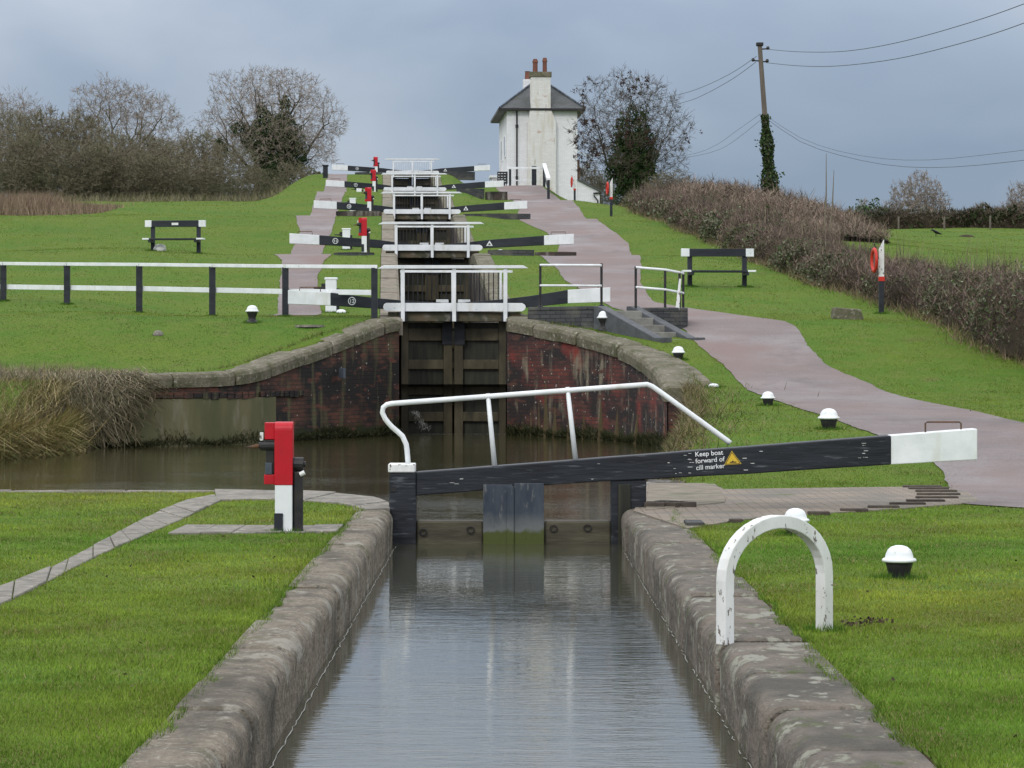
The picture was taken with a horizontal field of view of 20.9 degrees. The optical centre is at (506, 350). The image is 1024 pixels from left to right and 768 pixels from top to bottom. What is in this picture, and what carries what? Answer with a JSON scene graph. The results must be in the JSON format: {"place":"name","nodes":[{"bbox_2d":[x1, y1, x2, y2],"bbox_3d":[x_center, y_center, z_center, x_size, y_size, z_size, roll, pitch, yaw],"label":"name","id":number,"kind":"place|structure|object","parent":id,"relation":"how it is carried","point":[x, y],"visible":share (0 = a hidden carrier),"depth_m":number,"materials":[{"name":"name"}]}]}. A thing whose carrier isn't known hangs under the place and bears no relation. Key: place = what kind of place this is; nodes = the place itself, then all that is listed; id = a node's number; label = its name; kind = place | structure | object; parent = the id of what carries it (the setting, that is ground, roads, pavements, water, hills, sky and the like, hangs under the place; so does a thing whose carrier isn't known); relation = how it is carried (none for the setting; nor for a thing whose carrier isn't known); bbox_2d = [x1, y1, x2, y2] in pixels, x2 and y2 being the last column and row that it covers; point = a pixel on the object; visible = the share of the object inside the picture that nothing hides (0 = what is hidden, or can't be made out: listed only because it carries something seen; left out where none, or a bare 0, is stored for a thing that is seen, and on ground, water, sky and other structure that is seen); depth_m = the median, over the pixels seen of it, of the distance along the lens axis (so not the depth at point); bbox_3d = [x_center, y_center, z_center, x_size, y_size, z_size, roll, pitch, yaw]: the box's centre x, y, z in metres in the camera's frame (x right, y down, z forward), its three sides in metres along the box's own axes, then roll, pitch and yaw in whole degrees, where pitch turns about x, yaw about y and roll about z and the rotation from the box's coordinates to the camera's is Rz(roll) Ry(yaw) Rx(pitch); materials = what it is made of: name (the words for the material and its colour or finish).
{"place":"outdoors","nodes":[
{"label":"outdoors","id":0,"kind":"place"},
{"bbox_2d":[0,435,672,519],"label":"basin water","id":1,"kind":"structure","parent":0,"point":[355,465],"depth_m":41.50,"materials":[{"name":"brown liquid"}]},
{"bbox_2d":[0,396,109,459],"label":"reed fringe","id":2,"kind":"object","parent":1,"relation":"in","point":[59,435],"visible":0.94,"depth_m":45.59,"materials":[{"name":"beige plant"}]},
{"bbox_2d":[265,544,753,767],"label":"lock water","id":3,"kind":"structure","parent":0,"point":[509,656],"depth_m":16.20,"materials":[{"name":"grey liquid"}]},
{"bbox_2d":[270,549,751,767],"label":"foam line","id":4,"kind":"object","parent":3,"relation":"on","point":[355,618],"visible":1,"depth_m":16.07,"materials":[{"name":"grey liquid"}]},
{"bbox_2d":[0,174,1023,767],"bbox_3d":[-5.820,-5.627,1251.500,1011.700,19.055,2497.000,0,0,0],"label":"ground","id":5,"kind":"structure","parent":0,"point":[200,304],"depth_m":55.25,"materials":[{"name":"green plant"}]},
{"bbox_2d":[0,104,48,195],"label":"bare shrub","id":6,"kind":"object","parent":5,"relation":"on","point":[9,124],"visible":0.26,"depth_m":164.66,"materials":[{"name":"brown plant"}]},
{"bbox_2d":[0,126,59,196],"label":"bare shrub","id":7,"kind":"object","parent":5,"relation":"on","point":[7,182],"visible":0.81,"depth_m":157.26,"materials":[{"name":"brown plant"}]},
{"bbox_2d":[0,84,60,180],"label":"bare tree","id":8,"kind":"object","parent":5,"relation":"on","point":[2,103],"visible":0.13,"depth_m":224.03,"materials":[{"name":"brown plant"}]},
{"bbox_2d":[4,101,80,194],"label":"bare shrub","id":9,"kind":"object","parent":5,"relation":"on","point":[47,130],"visible":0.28,"depth_m":167.66,"materials":[{"name":"brown plant"}]},
{"bbox_2d":[0,365,88,427],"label":"reed grass","id":10,"kind":"structure","parent":5,"relation":"on","point":[43,394],"depth_m":46.99,"materials":[{"name":"beige plant"}]},
{"bbox_2d":[0,358,128,375],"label":"dead grass","id":11,"kind":"structure","parent":5,"relation":"on","point":[45,367],"depth_m":49.87,"materials":[{"name":"brown plant"}]},
{"bbox_2d":[21,133,110,199],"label":"bare shrub","id":12,"kind":"object","parent":5,"relation":"on","point":[46,184],"visible":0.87,"depth_m":156.30,"materials":[{"name":"brown plant"}]},
{"bbox_2d":[0,189,133,215],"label":"dry reeds","id":13,"kind":"object","parent":5,"relation":"on","point":[27,204],"visible":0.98,"depth_m":116.11,"materials":[{"name":"brown plant"}]},
{"bbox_2d":[43,102,116,199],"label":"bare shrub","id":14,"kind":"object","parent":5,"relation":"on","point":[78,125],"visible":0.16,"depth_m":169.54,"materials":[{"name":"brown plant"}]},
{"bbox_2d":[60,141,132,200],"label":"bare shrub","id":15,"kind":"object","parent":5,"relation":"on","point":[98,149],"visible":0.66,"depth_m":157.13,"materials":[{"name":"brown plant"}]},
{"bbox_2d":[0,490,214,490],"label":"basin edge stones","id":16,"kind":"object","parent":5,"relation":"on","point":[107,490],"visible":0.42,"depth_m":30.84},
{"bbox_2d":[72,125,146,198],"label":"bare shrub","id":17,"kind":"object","parent":5,"relation":"on","point":[121,144],"visible":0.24,"depth_m":162.61,"materials":[{"name":"brown plant"}]},
{"bbox_2d":[0,494,220,604],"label":"stone edging","id":18,"kind":"object","parent":5,"relation":"on","point":[173,513],"visible":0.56,"depth_m":22.42,"materials":[{"name":"grey stone"}]},
{"bbox_2d":[58,70,193,171],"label":"bare tree","id":19,"kind":"object","parent":5,"relation":"on","point":[138,116],"visible":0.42,"depth_m":214.20,"materials":[{"name":"brown plant"}]},
{"bbox_2d":[91,147,171,198],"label":"bare shrub","id":20,"kind":"object","parent":5,"relation":"on","point":[127,173],"visible":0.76,"depth_m":157.12,"materials":[{"name":"brown plant"}]},
{"bbox_2d":[0,179,289,201],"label":"undergrowth","id":21,"kind":"object","parent":5,"relation":"on","point":[179,198],"visible":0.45,"depth_m":149.40,"materials":[{"name":"brown plant"}]},
{"bbox_2d":[109,127,181,187],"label":"bare shrub","id":22,"kind":"object","parent":5,"relation":"on","point":[144,139],"visible":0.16,"depth_m":167.74,"materials":[{"name":"brown plant"}]},
{"bbox_2d":[125,153,193,199],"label":"bare shrub","id":23,"kind":"object","parent":5,"relation":"on","point":[173,188],"visible":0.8,"depth_m":157.32,"materials":[{"name":"brown plant"}]},
{"bbox_2d":[142,220,205,252],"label":"bench","id":24,"kind":"object","parent":5,"relation":"on","point":[197,224],"visible":0.89,"depth_m":82.23,"materials":[{"name":"black paint"}]},
{"bbox_2d":[144,140,204,197],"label":"bare shrub","id":25,"kind":"object","parent":5,"relation":"on","point":[182,159],"visible":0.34,"depth_m":163.65,"materials":[{"name":"brown plant"}]},
{"bbox_2d":[0,262,377,318],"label":"timber fence","id":26,"kind":"object","parent":5,"relation":"on","point":[139,288],"visible":0.81,"depth_m":60.26,"materials":[{"name":"black paint"}]},
{"bbox_2d":[1,491,389,512],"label":"gate recess wall","id":27,"kind":"structure","parent":5,"relation":"on","point":[113,491],"depth_m":30.68,"materials":[{"name":"grey stone"}]},
{"bbox_2d":[380,382,976,543],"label":"lock gate","id":28,"kind":"structure","parent":27,"relation":"attached to","point":[513,503],"depth_m":27.30,"materials":[{"name":"black paint"}]},
{"bbox_2d":[170,128,229,192],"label":"bare shrub","id":29,"kind":"object","parent":5,"relation":"on","point":[197,147],"visible":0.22,"depth_m":171.45,"materials":[{"name":"brown plant"}]},
{"bbox_2d":[10,318,399,447],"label":"wing wall","id":30,"kind":"structure","parent":5,"relation":"on","point":[349,375],"depth_m":53.31,"materials":[{"name":"red brick"}]},
{"bbox_2d":[0,365,191,448],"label":"hanging brambles","id":31,"kind":"object","parent":30,"relation":"hanging from","point":[115,393],"visible":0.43,"depth_m":49.29,"materials":[{"name":"brown plant"}]},
{"bbox_2d":[179,159,242,198],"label":"bare shrub","id":32,"kind":"object","parent":5,"relation":"on","point":[219,175],"visible":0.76,"depth_m":159.50,"materials":[{"name":"brown plant"}]},
{"bbox_2d":[197,140,265,197],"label":"bare shrub","id":33,"kind":"object","parent":5,"relation":"on","point":[232,162],"visible":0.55,"depth_m":167.57,"materials":[{"name":"brown plant"}]},
{"bbox_2d":[168,524,342,534],"bbox_3d":[-2.154,1.617,24.071,1.422,0.166,1.098,0,0,0],"label":"flagstone row","id":34,"kind":"object","parent":5,"relation":"on","point":[190,529],"visible":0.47,"depth_m":23.98,"materials":[{"name":"grey stone"}]},
{"bbox_2d":[231,163,279,198],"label":"bare shrub","id":35,"kind":"object","parent":5,"relation":"on","point":[259,173],"visible":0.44,"depth_m":175.87,"materials":[{"name":"brown plant"}]},
{"bbox_2d":[120,509,392,767],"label":"stone lock wall","id":36,"kind":"structure","parent":5,"relation":"on","point":[241,710],"depth_m":14.16,"materials":[{"name":"stone"}]},
{"bbox_2d":[193,64,348,195],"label":"ivy tree","id":37,"kind":"object","parent":5,"relation":"on","point":[277,139],"visible":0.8,"depth_m":198.55,"materials":[{"name":"green plant"}]},
{"bbox_2d":[247,422,305,530],"bbox_3d":[-1.971,1.135,23.827,0.509,1.050,0.174,0,0,0],"label":"paddle post","id":38,"kind":"object","parent":5,"relation":"on","point":[283,465],"visible":0.91,"depth_m":23.76,"materials":[{"name":"red metal"}]},
{"bbox_2d":[270,160,319,193],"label":"bare shrub","id":39,"kind":"object","parent":5,"relation":"on","point":[301,174],"visible":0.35,"depth_m":184.62,"materials":[{"name":"brown plant"}]},
{"bbox_2d":[215,489,389,511],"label":"bank paving","id":40,"kind":"structure","parent":5,"relation":"on","point":[365,502],"depth_m":29.12,"materials":[{"name":"grey stone"}]},
{"bbox_2d":[274,174,347,314],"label":"footpath","id":41,"kind":"structure","parent":5,"relation":"on","point":[317,221],"depth_m":89.55,"materials":[{"name":"grey concrete"}]},
{"bbox_2d":[314,277,339,311],"bbox_3d":[-4.120,-1.230,63.705,0.590,0.900,0.230,0,0,0],"label":"paddle post","id":42,"kind":"object","parent":5,"relation":"on","point":[330,283],"visible":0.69,"depth_m":63.60,"materials":[{"name":"white metal"}]},
{"bbox_2d":[336,211,381,215],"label":"edging wall","id":43,"kind":"structure","parent":5,"relation":"on","point":[358,213],"depth_m":103.71,"materials":[{"name":"brick"}]},
{"bbox_2d":[354,218,370,251],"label":"paddle post","id":44,"kind":"object","parent":5,"relation":"on","point":[364,231],"visible":0.93,"depth_m":81.30,"materials":[{"name":"red metal"}]},
{"bbox_2d":[363,187,373,210],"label":"paddle post","id":45,"kind":"object","parent":5,"relation":"on","point":[369,197],"visible":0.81,"depth_m":105.71,"materials":[{"name":"red metal"}]},
{"bbox_2d":[105,414,668,448],"bbox_3d":[-2.236,1.472,52.430,10.302,0.517,9.184,0,0,0],"label":"moss fringe","id":46,"kind":"object","parent":5,"relation":"on","point":[654,440],"visible":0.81,"depth_m":53.73,"materials":[{"name":"green plant"}]},
{"bbox_2d":[380,175,402,428],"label":"chamber wall","id":47,"kind":"structure","parent":5,"relation":"on","point":[389,284],"depth_m":73.49,"materials":[{"name":"stone"}]},
{"bbox_2d":[289,231,430,322],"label":"lock gate","id":48,"kind":"structure","parent":47,"relation":"attached to","point":[308,239],"depth_m":82.81,"materials":[{"name":"black paint"}]},
{"bbox_2d":[314,200,420,258],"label":"lock gate","id":49,"kind":"structure","parent":47,"relation":"attached to","point":[337,205],"depth_m":107.21,"materials":[{"name":"black paint"}]},
{"bbox_2d":[288,287,451,434],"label":"lock gate","id":50,"kind":"structure","parent":47,"relation":"attached to","point":[426,360],"depth_m":58.47,"materials":[{"name":"black paint"}]},
{"bbox_2d":[326,180,413,220],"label":"lock gate","id":51,"kind":"structure","parent":47,"relation":"attached to","point":[333,183],"depth_m":131.52,"materials":[{"name":"black paint"}]},
{"bbox_2d":[332,163,410,196],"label":"lock gate","id":52,"kind":"structure","parent":47,"relation":"attached to","point":[365,169],"depth_m":155.96,"materials":[{"name":"black paint"}]},
{"bbox_2d":[385,159,439,177],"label":"footbridge","id":53,"kind":"object","parent":47,"relation":"on","point":[412,171],"visible":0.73,"depth_m":155.98,"materials":[{"name":"white paint"}]},
{"bbox_2d":[440,171,474,179],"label":"edging wall","id":54,"kind":"structure","parent":5,"relation":"on","point":[464,175],"depth_m":152.57,"materials":[{"name":"grey brick"}]},
{"bbox_2d":[456,188,484,198],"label":"edging wall","id":55,"kind":"structure","parent":5,"relation":"on","point":[478,193],"depth_m":128.11,"materials":[{"name":"grey stone"}]},
{"bbox_2d":[430,175,527,430],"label":"chamber wall","id":56,"kind":"structure","parent":5,"relation":"on","point":[480,259],"depth_m":77.55,"materials":[{"name":"stone"}]},
{"bbox_2d":[381,173,446,194],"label":"footbridge","id":57,"kind":"object","parent":56,"relation":"on","point":[415,189],"visible":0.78,"depth_m":131.45,"materials":[{"name":"white paint"}]},
{"bbox_2d":[380,192,460,219],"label":"footbridge","id":58,"kind":"object","parent":56,"relation":"attached to","point":[424,214],"visible":0.94,"depth_m":106.99,"materials":[{"name":"white paint"}]},
{"bbox_2d":[380,222,483,257],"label":"footbridge","id":59,"kind":"object","parent":56,"relation":"attached to","point":[432,250],"visible":0.91,"depth_m":82.49,"materials":[{"name":"white paint"}]},
{"bbox_2d":[413,165,489,207],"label":"lock gate","id":60,"kind":"structure","parent":56,"relation":"attached to","point":[458,169],"depth_m":156.19,"materials":[{"name":"black paint"}]},
{"bbox_2d":[378,265,526,321],"bbox_3d":[-1.126,-1.195,58.254,3.143,1.170,0.790,0,0,-2],"label":"footbridge","id":61,"kind":"object","parent":56,"relation":"attached to","point":[453,306],"visible":0.94,"depth_m":57.99,"materials":[{"name":"white paint"}]},
{"bbox_2d":[415,179,503,242],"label":"lock gate","id":62,"kind":"structure","parent":56,"relation":"attached to","point":[490,184],"depth_m":131.72,"materials":[{"name":"black paint"}]},
{"bbox_2d":[422,199,526,322],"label":"lock gate","id":63,"kind":"structure","parent":56,"relation":"attached to","point":[509,205],"depth_m":107.27,"materials":[{"name":"black paint"}]},
{"bbox_2d":[432,232,573,403],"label":"lock gate","id":64,"kind":"structure","parent":56,"relation":"attached to","point":[564,239],"depth_m":82.92,"materials":[{"name":"black paint"}]},
{"bbox_2d":[454,284,609,434],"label":"lock gate","id":65,"kind":"structure","parent":56,"relation":"attached to","point":[479,358],"depth_m":58.53,"materials":[{"name":"black paint"}]},
{"bbox_2d":[485,191,507,199],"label":"edging wall","id":66,"kind":"structure","parent":5,"relation":"on","point":[496,195],"depth_m":128.34,"materials":[{"name":"brick"}]},
{"bbox_2d":[464,213,530,219],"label":"edging wall","id":67,"kind":"structure","parent":5,"relation":"on","point":[509,216],"depth_m":103.68,"materials":[{"name":"grey stone"}]},
{"bbox_2d":[488,250,533,255],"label":"edging wall","id":68,"kind":"structure","parent":5,"relation":"on","point":[513,252],"depth_m":79.01,"materials":[{"name":"grey brick"}]},
{"bbox_2d":[29,314,1016,738],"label":"leaf litter","id":69,"kind":"object","parent":5,"relation":"on","point":[881,620],"visible":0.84,"depth_m":15.79,"materials":[{"name":"brown plant"}]},
{"bbox_2d":[507,166,542,185],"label":"timber fence","id":70,"kind":"object","parent":5,"relation":"on","point":[533,168],"visible":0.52,"depth_m":153.32,"materials":[{"name":"black paint"}]},
{"bbox_2d":[542,163,549,198],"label":"sloping handrail","id":71,"kind":"object","parent":5,"relation":"on","point":[546,172],"visible":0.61,"depth_m":145.57,"materials":[{"name":"black paint"}]},
{"bbox_2d":[489,58,608,202],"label":"white cottage","id":72,"kind":"structure","parent":5,"relation":"on","point":[535,114],"depth_m":175.05,"materials":[{"name":"paint"}]},
{"bbox_2d":[528,306,608,328],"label":"retaining wall","id":73,"kind":"structure","parent":5,"relation":"on","point":[580,316],"depth_m":56.48,"materials":[{"name":"grey brick"}]},
{"bbox_2d":[538,263,603,306],"bbox_3d":[1.310,-1.292,56.550,1.742,0.984,0.098,0,0,42],"label":"guard rail","id":74,"kind":"object","parent":73,"relation":"on","point":[600,265],"visible":1,"depth_m":56.51,"materials":[{"name":"white metal"}]},
{"bbox_2d":[590,173,621,205],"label":"bare shrub","id":75,"kind":"object","parent":5,"relation":"on","point":[602,179],"visible":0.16,"depth_m":183.45,"materials":[{"name":"brown plant"}]},
{"bbox_2d":[507,318,711,447],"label":"wing wall","id":76,"kind":"structure","parent":5,"relation":"on","point":[556,355],"depth_m":54.43,"materials":[{"name":"red brick"}]},
{"bbox_2d":[563,63,702,204],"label":"ivy tree","id":77,"kind":"object","parent":5,"relation":"on","point":[632,155],"visible":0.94,"depth_m":149.25,"materials":[{"name":"green plant"}]},
{"bbox_2d":[594,306,704,342],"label":"brick steps","id":78,"kind":"structure","parent":5,"relation":"on","point":[638,322],"depth_m":55.10,"materials":[{"name":"grey brick"}]},
{"bbox_2d":[632,479,696,508],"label":"gate recess wall","id":79,"kind":"structure","parent":5,"relation":"on","point":[664,503],"depth_m":27.32,"materials":[{"name":"stone"}]},
{"bbox_2d":[643,307,687,328],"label":"retaining wall","id":80,"kind":"structure","parent":5,"relation":"on","point":[676,317],"depth_m":55.86,"materials":[{"name":"grey brick"}]},
{"bbox_2d":[634,266,683,307],"bbox_3d":[3.213,-1.202,56.032,1.169,1.004,0.519,0,0,-28],"label":"guard rail","id":81,"kind":"object","parent":80,"relation":"on","point":[678,300],"visible":1,"depth_m":55.94,"materials":[{"name":"white metal"}]},
{"bbox_2d":[640,168,695,189],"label":"bare shrub","id":82,"kind":"object","parent":5,"relation":"on","point":[661,177],"visible":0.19,"depth_m":134.77,"materials":[{"name":"brown plant"}]},
{"bbox_2d":[681,248,755,286],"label":"bench","id":83,"kind":"object","parent":5,"relation":"on","point":[689,254],"visible":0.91,"depth_m":68.35,"materials":[{"name":"black paint"}]},
{"bbox_2d":[648,377,845,479],"bbox_3d":[3.567,1.071,41.076,2.826,1.298,14.683,0,0,4],"label":"bank scrub","id":84,"kind":"object","parent":5,"relation":"on","point":[670,444],"visible":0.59,"depth_m":39.44,"materials":[{"name":"brown plant"}]},
{"bbox_2d":[495,185,1023,506],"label":"towpath","id":85,"kind":"structure","parent":5,"relation":"on","point":[761,355],"depth_m":50.23,"materials":[{"name":"grey asphalt"}]},
{"bbox_2d":[751,42,784,192],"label":"utility pole","id":86,"kind":"object","parent":5,"relation":"on","point":[766,140],"visible":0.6,"depth_m":117.90,"materials":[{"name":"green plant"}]},
{"bbox_2d":[766,23,1023,66],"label":"overhead wire","id":87,"kind":"object","parent":86,"relation":"attached to","point":[901,57],"visible":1,"depth_m":92.99,"materials":[{"name":"grey metal"}]},
{"bbox_2d":[640,174,897,243],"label":"scrub bank","id":88,"kind":"structure","parent":5,"relation":"on","point":[795,203],"depth_m":105.36,"materials":[{"name":"plant"}]},
{"bbox_2d":[716,515,832,644],"bbox_3d":[1.465,1.272,15.110,0.873,0.756,0.070,0,0,-42],"label":"ladder handrail","id":89,"kind":"object","parent":5,"relation":"on","point":[746,534],"visible":0.88,"depth_m":15.00,"materials":[{"name":"white metal"}]},
{"bbox_2d":[621,509,935,767],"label":"stone lock wall","id":90,"kind":"structure","parent":5,"relation":"on","point":[782,705],"depth_m":13.76,"materials":[{"name":"stone"}]},
{"bbox_2d":[785,508,809,534],"bbox_3d":[2.437,1.472,23.400,0.238,0.293,0.238,0,0,32],"label":"mooring bollard","id":91,"kind":"object","parent":5,"relation":"on","point":[798,513],"visible":0.37,"depth_m":23.34,"materials":[{"name":"white metal"}]},
{"bbox_2d":[634,483,978,528],"bbox_3d":[3.132,1.580,28.120,3.811,0.140,8.080,0,0,0],"label":"brick quadrant","id":92,"kind":"object","parent":5,"relation":"on","point":[716,505],"visible":0.76,"depth_m":28.52,"materials":[{"name":"brick"}]},
{"bbox_2d":[615,202,1023,365],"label":"verge grass","id":93,"kind":"structure","parent":5,"relation":"on","point":[918,313],"depth_m":64.22,"materials":[{"name":"green plant"}]},
{"bbox_2d":[620,177,1023,358],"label":"bramble hedge","id":94,"kind":"object","parent":5,"relation":"on","point":[987,304],"visible":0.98,"depth_m":67.22,"materials":[{"name":"plant"}]},
{"bbox_2d":[818,408,839,429],"bbox_3d":[4.322,0.954,37.220,0.296,0.364,0.296,0,0,-39],"label":"mooring bollard","id":95,"kind":"object","parent":5,"relation":"on","point":[828,417],"visible":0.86,"depth_m":37.13,"materials":[{"name":"white metal"}]},
{"bbox_2d":[831,307,863,319],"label":"stone block","id":96,"kind":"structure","parent":5,"relation":"on","point":[844,313],"depth_m":58.05,"materials":[{"name":"grey stone"}]},
{"bbox_2d":[870,240,884,313],"bbox_3d":[8.252,-1.494,61.590,0.260,1.940,0.550,0,0,-6],"label":"life ring post","id":97,"kind":"object","parent":5,"relation":"on","point":[879,259],"visible":0.91,"depth_m":61.55,"materials":[{"name":"black paint"}]},
{"bbox_2d":[882,545,916,578],"bbox_3d":[2.682,1.473,18.960,0.238,0.293,0.238,0,0,-43],"label":"mooring bollard","id":98,"kind":"object","parent":5,"relation":"on","point":[898,560],"visible":0.85,"depth_m":18.89,"materials":[{"name":"white metal"}]},
{"bbox_2d":[882,170,956,213],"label":"bare tree","id":99,"kind":"object","parent":5,"relation":"on","point":[923,200],"visible":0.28,"depth_m":229.43,"materials":[{"name":"brown plant"}]},
{"bbox_2d":[833,200,1023,228],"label":"field hedge","id":100,"kind":"object","parent":5,"relation":"on","point":[1003,217],"visible":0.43,"depth_m":150.27,"materials":[{"name":"plant"}]},
{"bbox_2d":[999,180,1023,210],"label":"bare tree","id":101,"kind":"object","parent":5,"relation":"on","point":[1020,190],"visible":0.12,"depth_m":229.55,"materials":[{"name":"grey plant"}]},
{"bbox_2d":[0,0,1023,213],"label":"sky","id":102,"kind":"structure","parent":0,"point":[414,79],"materials":[{"name":"grey"}]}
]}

